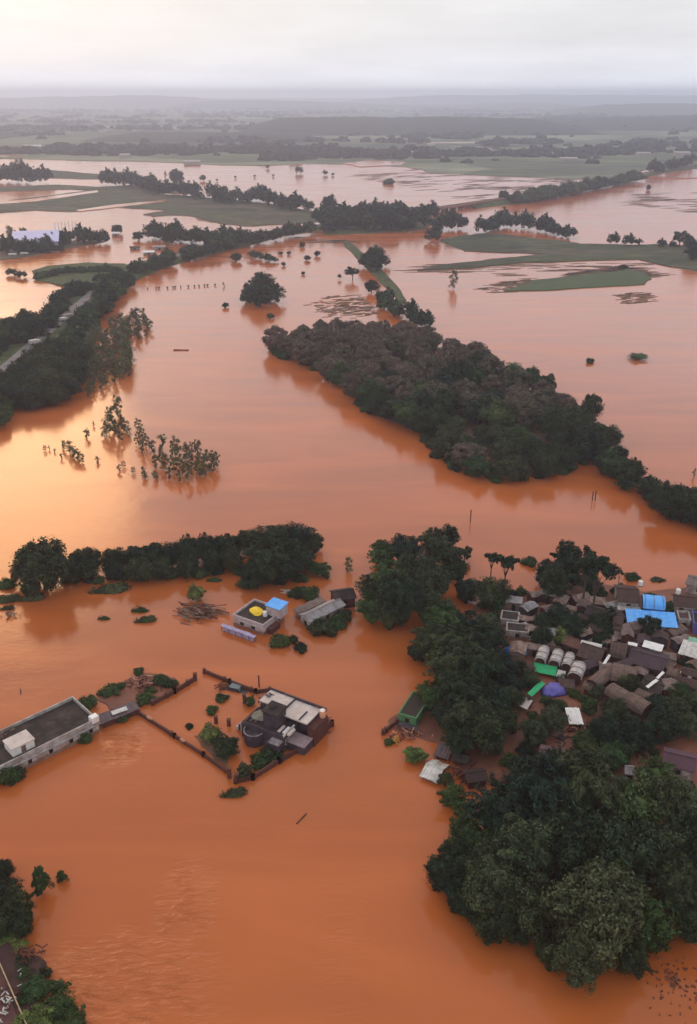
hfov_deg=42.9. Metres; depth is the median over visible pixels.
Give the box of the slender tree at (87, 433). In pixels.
[83,428,89,437]
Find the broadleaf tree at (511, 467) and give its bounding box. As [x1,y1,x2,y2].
[493,455,532,481]
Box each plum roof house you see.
[539,744,565,755]
[662,747,696,782]
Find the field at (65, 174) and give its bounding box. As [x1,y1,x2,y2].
[48,170,98,178]
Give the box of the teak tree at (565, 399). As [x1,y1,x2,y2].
[549,392,576,408]
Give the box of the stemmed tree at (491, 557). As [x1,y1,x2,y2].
[484,552,502,578]
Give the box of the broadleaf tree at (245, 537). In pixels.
[233,528,256,555]
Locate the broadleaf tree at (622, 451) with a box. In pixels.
[605,443,629,457]
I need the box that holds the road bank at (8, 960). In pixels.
[0,939,46,1016]
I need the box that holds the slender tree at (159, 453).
[156,447,161,461]
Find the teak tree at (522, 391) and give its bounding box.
[504,386,533,405]
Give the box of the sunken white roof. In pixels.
[419,759,448,783]
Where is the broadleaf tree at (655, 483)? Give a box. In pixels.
[649,480,663,487]
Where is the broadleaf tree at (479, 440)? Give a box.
[466,435,485,450]
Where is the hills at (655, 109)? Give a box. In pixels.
[538,103,696,115]
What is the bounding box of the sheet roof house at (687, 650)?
[677,639,696,660]
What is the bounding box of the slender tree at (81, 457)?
[77,453,84,462]
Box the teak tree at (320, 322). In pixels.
[312,319,330,330]
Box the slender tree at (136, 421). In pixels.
[134,418,142,428]
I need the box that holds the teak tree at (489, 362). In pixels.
[476,354,506,374]
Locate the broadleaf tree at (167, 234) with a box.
[159,225,175,244]
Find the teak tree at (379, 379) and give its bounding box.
[367,376,389,394]
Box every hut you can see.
[111,232,119,236]
[129,246,139,249]
[143,250,154,254]
[152,245,165,249]
[506,595,522,611]
[509,641,527,661]
[517,614,538,623]
[518,601,538,615]
[520,663,535,676]
[525,623,539,636]
[526,642,541,656]
[527,590,540,602]
[534,645,549,663]
[540,588,556,603]
[540,604,557,612]
[548,645,560,657]
[548,649,563,670]
[550,627,556,641]
[552,594,569,604]
[561,604,577,612]
[561,652,574,673]
[562,588,572,599]
[565,707,583,729]
[567,660,585,685]
[569,592,589,605]
[574,627,592,640]
[575,598,590,611]
[577,613,590,623]
[582,659,598,676]
[582,680,593,695]
[584,622,607,635]
[585,595,605,607]
[599,661,612,669]
[602,634,616,650]
[604,600,617,610]
[608,610,625,623]
[609,641,627,664]
[612,615,623,631]
[615,656,633,666]
[621,623,633,642]
[624,765,635,780]
[626,641,642,656]
[628,621,648,637]
[634,666,648,681]
[634,688,652,698]
[637,633,651,647]
[651,630,668,649]
[662,678,676,698]
[663,623,688,638]
[663,651,676,661]
[665,667,679,678]
[669,634,688,652]
[674,676,696,693]
[681,667,696,679]
[686,659,696,669]
[688,636,696,642]
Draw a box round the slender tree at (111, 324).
[105,318,116,333]
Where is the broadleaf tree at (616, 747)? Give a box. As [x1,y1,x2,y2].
[599,739,637,773]
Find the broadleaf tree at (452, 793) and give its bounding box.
[436,782,466,809]
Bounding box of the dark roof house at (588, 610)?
[584,604,609,615]
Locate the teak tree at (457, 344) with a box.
[448,341,464,356]
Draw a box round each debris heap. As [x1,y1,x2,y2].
[12,944,47,963]
[126,674,161,692]
[172,601,228,624]
[389,727,432,740]
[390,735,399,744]
[443,760,476,791]
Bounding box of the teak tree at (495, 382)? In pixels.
[480,374,504,391]
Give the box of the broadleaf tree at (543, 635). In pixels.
[530,625,553,644]
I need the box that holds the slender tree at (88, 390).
[83,385,91,396]
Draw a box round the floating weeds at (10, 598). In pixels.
[0,593,18,603]
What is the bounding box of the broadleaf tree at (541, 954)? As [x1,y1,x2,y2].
[533,934,561,971]
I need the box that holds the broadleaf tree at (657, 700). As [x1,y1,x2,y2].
[645,693,668,713]
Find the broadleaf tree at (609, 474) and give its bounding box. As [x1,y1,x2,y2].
[603,460,622,477]
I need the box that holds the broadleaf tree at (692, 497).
[672,482,696,519]
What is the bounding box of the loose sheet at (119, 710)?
[111,706,127,714]
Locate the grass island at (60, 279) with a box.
[32,262,125,285]
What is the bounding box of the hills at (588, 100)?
[337,94,696,105]
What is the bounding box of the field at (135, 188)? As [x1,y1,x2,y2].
[0,185,184,193]
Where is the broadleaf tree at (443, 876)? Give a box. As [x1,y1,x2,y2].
[423,854,466,893]
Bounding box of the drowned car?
[225,683,247,693]
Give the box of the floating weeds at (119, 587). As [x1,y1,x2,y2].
[85,581,131,594]
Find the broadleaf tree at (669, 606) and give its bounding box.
[664,600,673,611]
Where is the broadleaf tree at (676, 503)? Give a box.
[662,486,691,513]
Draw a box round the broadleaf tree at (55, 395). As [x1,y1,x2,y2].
[42,385,71,405]
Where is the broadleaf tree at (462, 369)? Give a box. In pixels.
[440,358,474,389]
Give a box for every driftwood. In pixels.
[0,610,17,619]
[214,681,229,690]
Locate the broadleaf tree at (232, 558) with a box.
[219,546,245,571]
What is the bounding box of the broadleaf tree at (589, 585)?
[579,574,603,593]
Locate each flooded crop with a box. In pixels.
[293,237,356,243]
[309,295,380,318]
[347,169,578,199]
[393,262,665,275]
[481,263,675,292]
[612,292,657,303]
[619,192,696,211]
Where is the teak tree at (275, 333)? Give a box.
[261,325,288,349]
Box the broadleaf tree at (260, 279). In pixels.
[248,271,276,288]
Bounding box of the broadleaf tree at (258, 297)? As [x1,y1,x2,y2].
[249,288,274,307]
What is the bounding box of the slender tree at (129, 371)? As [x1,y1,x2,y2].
[126,367,131,375]
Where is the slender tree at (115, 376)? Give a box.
[108,369,117,382]
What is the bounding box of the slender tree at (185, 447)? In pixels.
[179,441,191,458]
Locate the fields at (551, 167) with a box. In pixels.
[0,99,696,178]
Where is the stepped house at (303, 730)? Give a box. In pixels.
[236,687,327,755]
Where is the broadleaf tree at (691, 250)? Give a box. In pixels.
[682,241,696,259]
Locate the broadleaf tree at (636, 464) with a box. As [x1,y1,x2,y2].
[623,456,648,480]
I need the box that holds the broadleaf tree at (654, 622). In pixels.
[636,614,662,635]
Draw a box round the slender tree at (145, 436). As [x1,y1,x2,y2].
[141,434,149,447]
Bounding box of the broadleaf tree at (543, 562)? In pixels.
[532,558,565,581]
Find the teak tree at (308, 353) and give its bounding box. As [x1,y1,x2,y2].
[291,340,321,365]
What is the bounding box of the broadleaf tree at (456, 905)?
[444,884,480,924]
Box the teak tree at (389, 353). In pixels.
[368,349,399,366]
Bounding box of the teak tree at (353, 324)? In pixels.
[345,319,362,330]
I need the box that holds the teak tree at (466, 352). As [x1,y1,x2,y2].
[458,342,490,363]
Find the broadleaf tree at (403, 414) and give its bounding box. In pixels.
[391,399,418,427]
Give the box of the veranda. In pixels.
[221,624,255,641]
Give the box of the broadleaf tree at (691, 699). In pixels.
[682,689,696,715]
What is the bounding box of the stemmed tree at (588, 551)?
[570,545,603,598]
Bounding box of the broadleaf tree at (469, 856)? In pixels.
[450,847,483,881]
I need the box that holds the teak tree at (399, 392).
[393,383,418,400]
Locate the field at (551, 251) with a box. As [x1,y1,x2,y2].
[418,233,696,270]
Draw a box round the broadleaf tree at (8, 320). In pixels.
[0,315,18,330]
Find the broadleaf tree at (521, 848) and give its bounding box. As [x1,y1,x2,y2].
[472,811,567,882]
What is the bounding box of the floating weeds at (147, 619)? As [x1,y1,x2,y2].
[132,615,157,622]
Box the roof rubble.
[0,728,14,743]
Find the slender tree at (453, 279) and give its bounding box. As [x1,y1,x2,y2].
[448,269,458,287]
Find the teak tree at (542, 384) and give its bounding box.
[529,379,556,392]
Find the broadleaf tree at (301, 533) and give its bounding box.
[282,521,321,549]
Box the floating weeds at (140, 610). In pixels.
[131,605,148,612]
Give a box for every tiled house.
[613,584,640,614]
[671,594,696,615]
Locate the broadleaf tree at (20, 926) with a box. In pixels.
[7,907,33,939]
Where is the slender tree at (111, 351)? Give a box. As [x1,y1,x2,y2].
[106,348,120,362]
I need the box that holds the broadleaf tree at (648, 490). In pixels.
[639,484,658,502]
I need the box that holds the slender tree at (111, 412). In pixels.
[104,405,116,424]
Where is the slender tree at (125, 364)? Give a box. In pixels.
[118,360,129,375]
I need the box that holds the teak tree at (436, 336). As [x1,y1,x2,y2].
[426,331,443,344]
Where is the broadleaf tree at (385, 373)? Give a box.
[377,370,402,378]
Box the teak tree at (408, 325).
[393,321,418,332]
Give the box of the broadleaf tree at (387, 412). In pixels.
[379,396,403,420]
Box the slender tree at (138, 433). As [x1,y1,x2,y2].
[134,431,141,444]
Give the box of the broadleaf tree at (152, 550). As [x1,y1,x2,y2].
[140,542,162,562]
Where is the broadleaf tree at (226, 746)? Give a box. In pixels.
[210,732,239,759]
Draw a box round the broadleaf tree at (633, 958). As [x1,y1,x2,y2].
[615,936,653,980]
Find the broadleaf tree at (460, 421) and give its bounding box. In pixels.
[446,414,467,430]
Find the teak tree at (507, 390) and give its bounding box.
[504,382,528,397]
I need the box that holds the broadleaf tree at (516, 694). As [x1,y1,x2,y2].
[498,684,526,708]
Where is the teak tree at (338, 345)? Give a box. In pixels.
[329,342,353,352]
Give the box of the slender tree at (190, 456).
[185,449,193,467]
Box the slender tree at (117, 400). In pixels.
[112,395,122,416]
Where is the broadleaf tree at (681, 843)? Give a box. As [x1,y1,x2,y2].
[640,820,693,885]
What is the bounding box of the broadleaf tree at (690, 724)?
[675,712,696,741]
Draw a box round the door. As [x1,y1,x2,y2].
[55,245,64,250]
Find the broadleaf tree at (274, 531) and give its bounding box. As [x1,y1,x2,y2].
[253,523,291,545]
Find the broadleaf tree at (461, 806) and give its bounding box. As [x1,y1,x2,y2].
[451,799,474,816]
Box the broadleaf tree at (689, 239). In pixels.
[682,235,695,245]
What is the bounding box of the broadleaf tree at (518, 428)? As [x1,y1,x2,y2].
[506,423,529,440]
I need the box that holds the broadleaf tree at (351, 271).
[344,266,358,279]
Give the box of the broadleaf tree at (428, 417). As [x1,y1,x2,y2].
[410,404,449,434]
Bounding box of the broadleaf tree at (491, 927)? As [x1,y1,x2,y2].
[470,906,517,948]
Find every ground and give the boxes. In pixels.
[205,98,379,98]
[388,582,696,792]
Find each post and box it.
[213,715,217,723]
[226,718,230,725]
[226,766,231,778]
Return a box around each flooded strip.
[0,190,97,203]
[77,200,165,211]
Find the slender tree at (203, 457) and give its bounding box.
[198,454,210,473]
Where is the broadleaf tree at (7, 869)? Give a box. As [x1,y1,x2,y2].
[0,858,15,878]
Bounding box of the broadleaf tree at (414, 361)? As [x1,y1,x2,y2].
[408,359,424,365]
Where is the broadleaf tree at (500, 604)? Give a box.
[489,594,505,610]
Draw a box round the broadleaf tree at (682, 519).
[678,508,692,522]
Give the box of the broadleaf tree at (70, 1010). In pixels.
[63,1002,78,1019]
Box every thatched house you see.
[576,642,607,662]
[586,666,611,686]
[604,683,631,701]
[610,662,637,689]
[624,692,652,719]
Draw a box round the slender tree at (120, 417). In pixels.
[117,414,124,429]
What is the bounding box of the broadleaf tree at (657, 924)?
[628,887,690,956]
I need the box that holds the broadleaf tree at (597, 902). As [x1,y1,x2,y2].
[540,856,653,968]
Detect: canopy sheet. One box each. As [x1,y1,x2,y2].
[581,640,601,647]
[603,654,610,663]
[628,642,637,646]
[642,640,663,652]
[645,679,658,689]
[656,671,664,679]
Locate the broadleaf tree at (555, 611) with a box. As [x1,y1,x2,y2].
[544,601,570,627]
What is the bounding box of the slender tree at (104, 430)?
[100,421,109,436]
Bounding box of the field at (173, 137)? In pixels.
[81,131,328,142]
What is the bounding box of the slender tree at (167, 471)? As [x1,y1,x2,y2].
[165,467,171,478]
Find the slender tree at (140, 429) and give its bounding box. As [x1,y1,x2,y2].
[137,425,145,436]
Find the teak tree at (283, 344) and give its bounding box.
[277,334,293,351]
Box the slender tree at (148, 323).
[145,319,152,329]
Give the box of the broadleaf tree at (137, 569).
[123,555,153,581]
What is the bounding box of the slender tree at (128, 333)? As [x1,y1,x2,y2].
[121,325,131,341]
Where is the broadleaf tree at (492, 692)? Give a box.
[469,678,514,710]
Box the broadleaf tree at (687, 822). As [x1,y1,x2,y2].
[655,803,696,865]
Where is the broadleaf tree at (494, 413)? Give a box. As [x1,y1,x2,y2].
[478,399,516,427]
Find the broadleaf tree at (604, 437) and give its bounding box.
[588,433,612,459]
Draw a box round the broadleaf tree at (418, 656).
[406,642,424,662]
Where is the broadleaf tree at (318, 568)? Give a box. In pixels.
[307,561,332,574]
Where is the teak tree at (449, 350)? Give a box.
[436,345,459,361]
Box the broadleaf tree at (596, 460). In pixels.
[592,450,620,466]
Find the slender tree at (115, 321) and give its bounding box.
[107,315,117,326]
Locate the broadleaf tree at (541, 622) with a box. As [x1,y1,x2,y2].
[528,612,556,627]
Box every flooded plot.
[0,155,19,156]
[392,142,474,142]
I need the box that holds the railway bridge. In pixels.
[413,197,506,212]
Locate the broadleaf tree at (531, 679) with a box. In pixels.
[520,669,541,688]
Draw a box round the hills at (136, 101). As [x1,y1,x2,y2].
[0,95,214,107]
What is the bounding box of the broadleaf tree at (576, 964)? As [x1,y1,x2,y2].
[545,921,618,995]
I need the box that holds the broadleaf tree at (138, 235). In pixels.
[132,231,143,239]
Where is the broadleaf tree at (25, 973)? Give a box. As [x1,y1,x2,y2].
[15,965,36,981]
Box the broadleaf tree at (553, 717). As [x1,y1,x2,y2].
[535,701,570,736]
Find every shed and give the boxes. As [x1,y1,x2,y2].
[12,230,64,251]
[99,701,139,729]
[293,597,324,619]
[298,598,345,626]
[329,587,356,608]
[398,691,426,726]
[433,743,451,761]
[451,752,469,765]
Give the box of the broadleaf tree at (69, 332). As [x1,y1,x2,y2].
[58,326,77,337]
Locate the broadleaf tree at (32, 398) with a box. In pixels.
[13,387,47,410]
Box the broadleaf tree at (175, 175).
[168,168,184,181]
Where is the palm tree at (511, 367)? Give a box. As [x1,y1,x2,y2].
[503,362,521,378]
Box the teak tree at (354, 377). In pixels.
[339,367,367,396]
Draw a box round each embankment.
[0,216,404,365]
[323,216,431,234]
[472,163,696,207]
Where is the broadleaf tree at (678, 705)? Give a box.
[661,695,691,718]
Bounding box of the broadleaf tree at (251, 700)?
[243,695,255,706]
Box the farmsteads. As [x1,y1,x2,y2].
[62,114,690,165]
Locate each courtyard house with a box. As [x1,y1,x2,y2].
[627,646,669,676]
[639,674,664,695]
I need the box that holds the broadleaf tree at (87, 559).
[69,546,103,579]
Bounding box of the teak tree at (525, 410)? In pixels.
[512,397,544,430]
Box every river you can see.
[344,160,404,166]
[650,170,696,178]
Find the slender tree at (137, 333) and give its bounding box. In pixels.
[132,327,141,339]
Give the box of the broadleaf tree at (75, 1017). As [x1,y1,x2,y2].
[54,1004,86,1023]
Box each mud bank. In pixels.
[0,197,317,224]
[49,171,97,179]
[98,673,175,709]
[195,735,229,767]
[423,233,696,271]
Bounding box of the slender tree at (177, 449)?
[169,443,181,461]
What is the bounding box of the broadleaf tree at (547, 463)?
[530,451,562,479]
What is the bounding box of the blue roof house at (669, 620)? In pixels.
[625,608,677,630]
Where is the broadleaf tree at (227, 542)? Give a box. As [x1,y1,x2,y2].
[213,533,240,555]
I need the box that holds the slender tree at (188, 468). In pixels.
[182,459,192,479]
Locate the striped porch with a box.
[676,610,691,628]
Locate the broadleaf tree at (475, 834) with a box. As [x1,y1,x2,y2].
[452,813,495,858]
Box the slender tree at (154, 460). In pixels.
[152,454,157,467]
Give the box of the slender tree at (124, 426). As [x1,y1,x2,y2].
[119,417,131,432]
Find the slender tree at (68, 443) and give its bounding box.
[64,440,72,452]
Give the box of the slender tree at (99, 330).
[96,327,107,340]
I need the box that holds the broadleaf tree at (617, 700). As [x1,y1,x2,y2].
[600,697,629,718]
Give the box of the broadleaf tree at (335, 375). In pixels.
[326,361,356,386]
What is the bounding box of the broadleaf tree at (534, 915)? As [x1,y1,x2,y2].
[505,870,566,944]
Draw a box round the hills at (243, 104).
[147,100,586,109]
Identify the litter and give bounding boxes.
[0,957,41,1022]
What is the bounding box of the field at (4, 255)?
[0,239,103,259]
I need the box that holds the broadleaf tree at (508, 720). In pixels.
[488,700,521,735]
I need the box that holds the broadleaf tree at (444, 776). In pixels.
[435,772,454,786]
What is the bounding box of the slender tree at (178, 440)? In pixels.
[169,436,181,452]
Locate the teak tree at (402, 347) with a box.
[395,341,413,360]
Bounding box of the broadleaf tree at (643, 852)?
[573,815,679,894]
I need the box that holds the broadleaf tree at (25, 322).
[11,316,43,333]
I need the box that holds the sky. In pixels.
[0,0,696,97]
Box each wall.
[137,710,226,773]
[150,675,196,705]
[202,668,270,693]
[233,719,333,783]
[381,717,398,734]
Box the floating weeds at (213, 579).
[206,576,221,582]
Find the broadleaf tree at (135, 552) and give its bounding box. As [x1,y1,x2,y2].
[120,545,151,565]
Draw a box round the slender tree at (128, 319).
[123,315,134,327]
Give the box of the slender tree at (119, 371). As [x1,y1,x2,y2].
[116,369,124,379]
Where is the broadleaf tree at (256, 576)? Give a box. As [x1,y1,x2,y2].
[239,559,269,588]
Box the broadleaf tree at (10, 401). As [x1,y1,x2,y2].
[0,395,14,410]
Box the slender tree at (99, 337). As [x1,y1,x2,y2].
[97,333,107,346]
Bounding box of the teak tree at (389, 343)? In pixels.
[373,336,396,353]
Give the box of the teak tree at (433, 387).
[423,379,451,404]
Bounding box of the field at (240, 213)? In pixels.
[0,189,317,225]
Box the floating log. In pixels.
[173,349,188,350]
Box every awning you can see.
[398,721,417,730]
[515,696,532,714]
[528,681,544,697]
[534,662,556,676]
[556,670,565,677]
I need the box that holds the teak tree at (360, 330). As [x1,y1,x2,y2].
[352,324,380,335]
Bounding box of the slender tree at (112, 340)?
[107,332,118,347]
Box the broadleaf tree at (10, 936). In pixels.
[0,928,20,945]
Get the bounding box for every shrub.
[0,577,17,590]
[0,762,26,786]
[32,273,45,278]
[39,272,52,276]
[65,266,75,272]
[76,266,86,272]
[77,731,92,744]
[78,694,97,709]
[83,576,93,583]
[85,266,96,271]
[92,265,103,271]
[93,576,104,584]
[96,688,109,697]
[100,683,120,696]
[104,264,112,271]
[112,682,126,689]
[115,714,129,722]
[116,571,129,580]
[133,667,144,676]
[135,691,156,706]
[142,685,158,692]
[149,673,167,685]
[158,675,179,687]
[169,568,181,578]
[185,723,192,729]
[191,567,205,578]
[195,566,210,577]
[206,705,218,715]
[211,565,224,575]
[215,692,229,702]
[232,564,246,575]
[235,580,250,589]
[249,752,269,770]
[259,746,284,763]
[268,633,291,648]
[270,348,279,355]
[271,577,285,585]
[277,349,290,359]
[286,585,305,599]
[288,634,298,643]
[293,573,308,582]
[293,641,307,653]
[301,585,319,601]
[305,616,336,637]
[309,365,317,370]
[328,614,347,630]
[334,609,352,621]
[352,399,363,406]
[359,405,367,411]
[382,178,394,183]
[383,738,395,746]
[419,437,431,443]
[420,433,430,438]
[424,438,438,450]
[429,450,444,459]
[442,455,456,463]
[447,461,456,468]
[447,463,461,471]
[462,469,478,476]
[488,474,502,483]
[488,611,499,619]
[496,751,516,768]
[503,589,518,595]
[505,191,524,201]
[513,474,530,481]
[514,740,536,755]
[516,585,528,596]
[520,556,537,566]
[520,696,533,707]
[523,190,538,200]
[524,187,544,199]
[527,711,539,719]
[531,470,545,478]
[536,187,551,198]
[538,184,557,197]
[539,695,551,702]
[543,698,556,707]
[549,186,563,195]
[552,730,568,746]
[554,673,568,681]
[554,698,567,712]
[558,185,569,194]
[559,466,572,475]
[560,179,578,193]
[562,182,580,193]
[567,687,580,698]
[575,180,585,186]
[577,455,588,465]
[578,694,592,702]
[580,176,596,183]
[581,179,594,189]
[586,358,594,363]
[592,180,601,188]
[593,175,611,187]
[597,588,608,596]
[609,175,619,184]
[610,180,620,184]
[618,264,628,268]
[624,572,641,581]
[625,170,637,180]
[627,352,648,359]
[630,169,642,180]
[646,748,662,760]
[677,658,689,665]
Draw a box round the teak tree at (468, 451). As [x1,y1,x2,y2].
[449,442,486,464]
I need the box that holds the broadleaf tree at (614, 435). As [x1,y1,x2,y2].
[599,423,623,445]
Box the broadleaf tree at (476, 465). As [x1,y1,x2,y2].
[460,453,494,475]
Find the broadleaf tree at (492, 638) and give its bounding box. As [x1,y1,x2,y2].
[469,623,510,655]
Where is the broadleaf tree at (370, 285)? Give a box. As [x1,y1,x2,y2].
[364,280,380,292]
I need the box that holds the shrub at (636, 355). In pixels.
[627,352,648,359]
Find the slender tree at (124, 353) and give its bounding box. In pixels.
[117,349,133,371]
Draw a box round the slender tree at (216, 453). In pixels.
[212,451,219,466]
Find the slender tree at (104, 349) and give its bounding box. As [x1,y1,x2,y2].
[100,344,108,355]
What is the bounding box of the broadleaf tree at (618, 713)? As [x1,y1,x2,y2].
[598,700,630,724]
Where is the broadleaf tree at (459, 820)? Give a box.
[448,809,481,835]
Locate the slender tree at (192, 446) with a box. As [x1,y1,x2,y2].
[189,441,195,452]
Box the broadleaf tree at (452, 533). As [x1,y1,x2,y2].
[442,522,460,546]
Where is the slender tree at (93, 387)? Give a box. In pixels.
[88,383,96,392]
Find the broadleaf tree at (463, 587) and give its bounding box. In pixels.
[453,577,479,603]
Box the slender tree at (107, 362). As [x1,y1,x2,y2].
[102,356,116,374]
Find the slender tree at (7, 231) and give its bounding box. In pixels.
[5,225,13,237]
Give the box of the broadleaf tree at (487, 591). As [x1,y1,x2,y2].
[470,576,513,608]
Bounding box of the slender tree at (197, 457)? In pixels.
[193,456,200,469]
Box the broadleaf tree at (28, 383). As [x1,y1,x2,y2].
[17,378,45,401]
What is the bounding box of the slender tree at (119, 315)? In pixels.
[116,312,127,324]
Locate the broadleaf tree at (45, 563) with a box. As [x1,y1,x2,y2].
[8,536,74,595]
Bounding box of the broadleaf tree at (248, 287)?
[241,282,258,293]
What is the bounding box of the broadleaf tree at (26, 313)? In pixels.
[13,309,42,325]
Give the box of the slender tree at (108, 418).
[101,414,113,434]
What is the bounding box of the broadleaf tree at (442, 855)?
[427,850,456,871]
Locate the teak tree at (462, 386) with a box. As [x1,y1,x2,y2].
[451,377,481,400]
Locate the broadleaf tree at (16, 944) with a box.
[9,938,29,953]
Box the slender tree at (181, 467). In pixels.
[178,457,185,474]
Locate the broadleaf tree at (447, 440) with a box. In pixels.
[431,426,470,455]
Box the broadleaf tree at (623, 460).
[607,456,631,471]
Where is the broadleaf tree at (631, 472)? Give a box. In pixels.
[610,464,637,489]
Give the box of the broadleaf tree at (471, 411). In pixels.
[461,395,490,424]
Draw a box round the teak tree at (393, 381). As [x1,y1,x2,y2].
[380,374,412,398]
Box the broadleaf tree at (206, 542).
[194,532,220,558]
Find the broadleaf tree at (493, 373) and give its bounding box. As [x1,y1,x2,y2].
[487,368,507,381]
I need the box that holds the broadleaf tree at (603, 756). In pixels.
[581,746,618,773]
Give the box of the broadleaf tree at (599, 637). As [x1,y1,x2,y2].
[592,630,612,646]
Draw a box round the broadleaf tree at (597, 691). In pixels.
[588,683,605,698]
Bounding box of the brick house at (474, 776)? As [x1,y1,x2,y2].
[462,767,488,788]
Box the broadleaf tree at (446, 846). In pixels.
[437,829,472,859]
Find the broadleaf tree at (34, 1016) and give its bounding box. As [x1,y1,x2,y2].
[12,1001,55,1023]
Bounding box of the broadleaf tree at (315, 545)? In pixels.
[303,532,324,553]
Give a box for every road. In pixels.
[0,225,320,371]
[0,968,15,1023]
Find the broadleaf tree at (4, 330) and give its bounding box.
[0,321,12,337]
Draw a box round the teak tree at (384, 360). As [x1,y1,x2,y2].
[373,354,397,372]
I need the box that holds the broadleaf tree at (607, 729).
[581,711,628,746]
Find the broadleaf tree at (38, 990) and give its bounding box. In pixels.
[14,973,55,1007]
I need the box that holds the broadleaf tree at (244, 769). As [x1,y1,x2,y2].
[237,760,253,779]
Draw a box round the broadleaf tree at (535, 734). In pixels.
[519,717,548,748]
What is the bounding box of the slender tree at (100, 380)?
[97,377,104,389]
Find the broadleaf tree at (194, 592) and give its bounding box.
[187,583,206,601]
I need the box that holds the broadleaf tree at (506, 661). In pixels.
[489,649,520,679]
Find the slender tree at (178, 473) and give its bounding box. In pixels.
[176,469,181,481]
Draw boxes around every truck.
[28,339,40,344]
[62,313,74,317]
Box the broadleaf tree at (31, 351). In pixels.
[18,342,46,362]
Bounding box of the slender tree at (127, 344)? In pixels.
[118,340,136,361]
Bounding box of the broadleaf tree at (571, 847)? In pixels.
[535,799,611,884]
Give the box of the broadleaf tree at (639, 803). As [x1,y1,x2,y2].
[597,769,673,836]
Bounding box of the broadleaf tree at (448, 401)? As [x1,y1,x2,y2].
[426,388,464,416]
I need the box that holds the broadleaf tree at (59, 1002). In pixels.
[33,987,75,1023]
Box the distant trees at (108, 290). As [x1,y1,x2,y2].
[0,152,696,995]
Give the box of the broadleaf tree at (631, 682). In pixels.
[616,673,645,691]
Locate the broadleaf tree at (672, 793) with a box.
[647,774,696,823]
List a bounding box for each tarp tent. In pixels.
[503,646,527,654]
[540,682,566,697]
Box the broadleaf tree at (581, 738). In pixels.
[571,727,598,753]
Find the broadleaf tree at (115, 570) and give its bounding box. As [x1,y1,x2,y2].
[101,561,124,580]
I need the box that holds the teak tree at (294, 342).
[286,336,307,358]
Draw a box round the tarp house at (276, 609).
[232,597,288,635]
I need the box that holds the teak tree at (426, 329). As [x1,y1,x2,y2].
[417,324,436,335]
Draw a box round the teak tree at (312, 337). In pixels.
[298,328,323,342]
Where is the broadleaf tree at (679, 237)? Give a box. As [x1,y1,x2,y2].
[673,231,689,246]
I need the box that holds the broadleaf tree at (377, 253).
[361,243,387,263]
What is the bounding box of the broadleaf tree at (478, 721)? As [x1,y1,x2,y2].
[441,693,503,757]
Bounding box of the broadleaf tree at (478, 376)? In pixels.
[470,366,494,383]
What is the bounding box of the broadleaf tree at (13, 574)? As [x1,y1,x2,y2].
[8,559,26,584]
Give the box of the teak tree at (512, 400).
[500,394,522,409]
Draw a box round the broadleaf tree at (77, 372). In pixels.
[60,358,88,385]
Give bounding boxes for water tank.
[319,708,325,717]
[637,580,642,586]
[675,588,680,594]
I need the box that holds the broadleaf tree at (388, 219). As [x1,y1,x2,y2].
[376,210,403,229]
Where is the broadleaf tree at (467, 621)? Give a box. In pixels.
[452,608,480,631]
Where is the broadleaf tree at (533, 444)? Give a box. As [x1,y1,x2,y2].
[519,435,548,463]
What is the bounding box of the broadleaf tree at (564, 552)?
[549,539,583,572]
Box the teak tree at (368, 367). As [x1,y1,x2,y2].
[359,359,381,377]
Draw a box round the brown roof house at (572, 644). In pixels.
[561,635,580,656]
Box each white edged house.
[500,610,519,626]
[506,622,528,639]
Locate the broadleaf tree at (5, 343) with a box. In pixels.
[0,334,10,351]
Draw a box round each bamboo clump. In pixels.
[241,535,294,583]
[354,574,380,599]
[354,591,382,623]
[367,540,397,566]
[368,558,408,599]
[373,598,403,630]
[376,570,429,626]
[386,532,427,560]
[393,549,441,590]
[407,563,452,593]
[408,620,447,664]
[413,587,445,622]
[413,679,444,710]
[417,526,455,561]
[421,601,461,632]
[423,641,469,685]
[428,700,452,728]
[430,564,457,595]
[433,669,481,711]
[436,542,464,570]
[436,622,483,655]
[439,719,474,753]
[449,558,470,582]
[450,644,506,686]
[462,771,537,837]
[502,750,584,820]
[505,755,526,773]
[538,745,574,777]
[551,748,630,820]
[580,833,645,888]
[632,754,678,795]
[647,852,696,911]
[668,895,696,944]
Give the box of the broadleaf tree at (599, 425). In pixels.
[596,421,605,431]
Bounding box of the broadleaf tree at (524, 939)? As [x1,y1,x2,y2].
[511,918,529,946]
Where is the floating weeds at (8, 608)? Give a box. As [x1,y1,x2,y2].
[0,605,15,610]
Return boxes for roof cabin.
[2,729,34,756]
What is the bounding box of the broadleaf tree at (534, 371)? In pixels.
[522,365,544,389]
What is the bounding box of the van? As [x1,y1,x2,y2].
[59,317,68,321]
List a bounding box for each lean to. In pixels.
[545,638,555,645]
[558,678,574,688]
[614,631,628,640]
[665,659,676,668]
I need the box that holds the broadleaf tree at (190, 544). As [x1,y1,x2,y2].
[169,532,204,562]
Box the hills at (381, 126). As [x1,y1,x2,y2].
[237,116,604,135]
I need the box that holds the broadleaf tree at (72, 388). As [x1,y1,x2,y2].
[55,378,81,395]
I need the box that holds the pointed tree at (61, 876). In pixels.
[55,870,69,882]
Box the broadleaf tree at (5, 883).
[0,877,29,897]
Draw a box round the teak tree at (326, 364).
[314,352,349,377]
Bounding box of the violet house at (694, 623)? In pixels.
[691,610,696,633]
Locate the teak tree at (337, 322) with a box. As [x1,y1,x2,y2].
[327,317,348,328]
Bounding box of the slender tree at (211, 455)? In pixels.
[206,450,216,469]
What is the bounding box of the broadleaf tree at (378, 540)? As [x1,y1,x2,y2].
[372,539,387,550]
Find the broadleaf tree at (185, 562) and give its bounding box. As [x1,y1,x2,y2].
[175,553,200,578]
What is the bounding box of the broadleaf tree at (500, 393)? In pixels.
[482,386,504,399]

